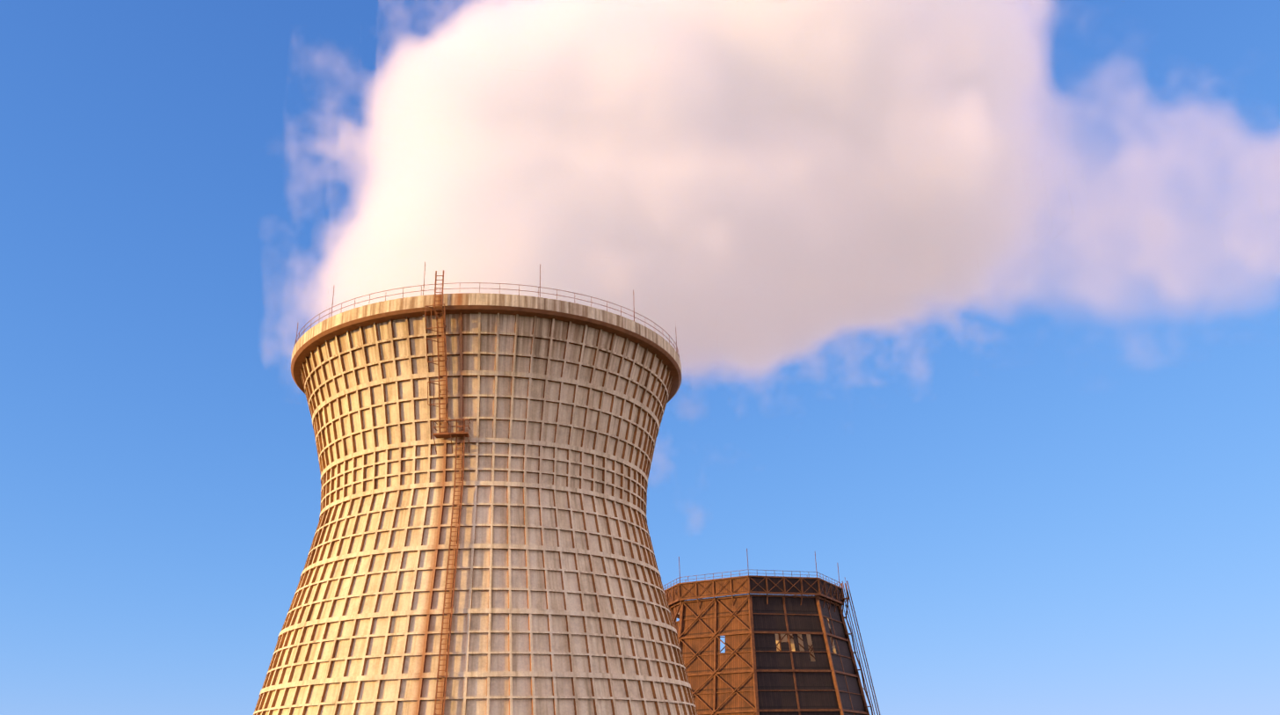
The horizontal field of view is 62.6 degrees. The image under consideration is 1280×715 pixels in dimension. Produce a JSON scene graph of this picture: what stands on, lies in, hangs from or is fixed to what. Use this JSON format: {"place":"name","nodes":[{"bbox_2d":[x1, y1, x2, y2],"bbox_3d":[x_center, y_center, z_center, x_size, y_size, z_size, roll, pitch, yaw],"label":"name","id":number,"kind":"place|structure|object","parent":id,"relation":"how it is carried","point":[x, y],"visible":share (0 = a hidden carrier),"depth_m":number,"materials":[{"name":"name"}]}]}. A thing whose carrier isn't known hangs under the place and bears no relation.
{"place":"outdoors","nodes":[
{"label":"outdoors","id":0,"kind":"place"},
{"bbox_2d":[0,0,1279,714],"label":"sky","id":1,"kind":"structure","parent":0,"point":[973,306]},
{"label":"ground","id":2,"kind":"structure","parent":0,"visible":0},
{"bbox_2d":[253,261,698,714],"bbox_3d":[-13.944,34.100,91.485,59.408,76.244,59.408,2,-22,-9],"label":"cooling tower","id":3,"kind":"structure","parent":2,"relation":"on","point":[482,543],"depth_m":86.01,"materials":[{"name":"concrete"}]},
{"bbox_2d":[662,548,879,714],"bbox_3d":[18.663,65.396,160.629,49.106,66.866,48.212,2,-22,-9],"label":"metal framework","id":4,"kind":"object","parent":2,"relation":"on","point":[753,670],"visible":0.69,"depth_m":157.97,"materials":[{"name":"brown metal"}]},
{"bbox_2d":[664,576,865,714],"bbox_3d":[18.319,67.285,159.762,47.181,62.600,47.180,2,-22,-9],"label":"tower cladding panels","id":5,"kind":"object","parent":4,"relation":"attached to","point":[771,680],"depth_m":155.83,"materials":[{"name":"brown metal"}]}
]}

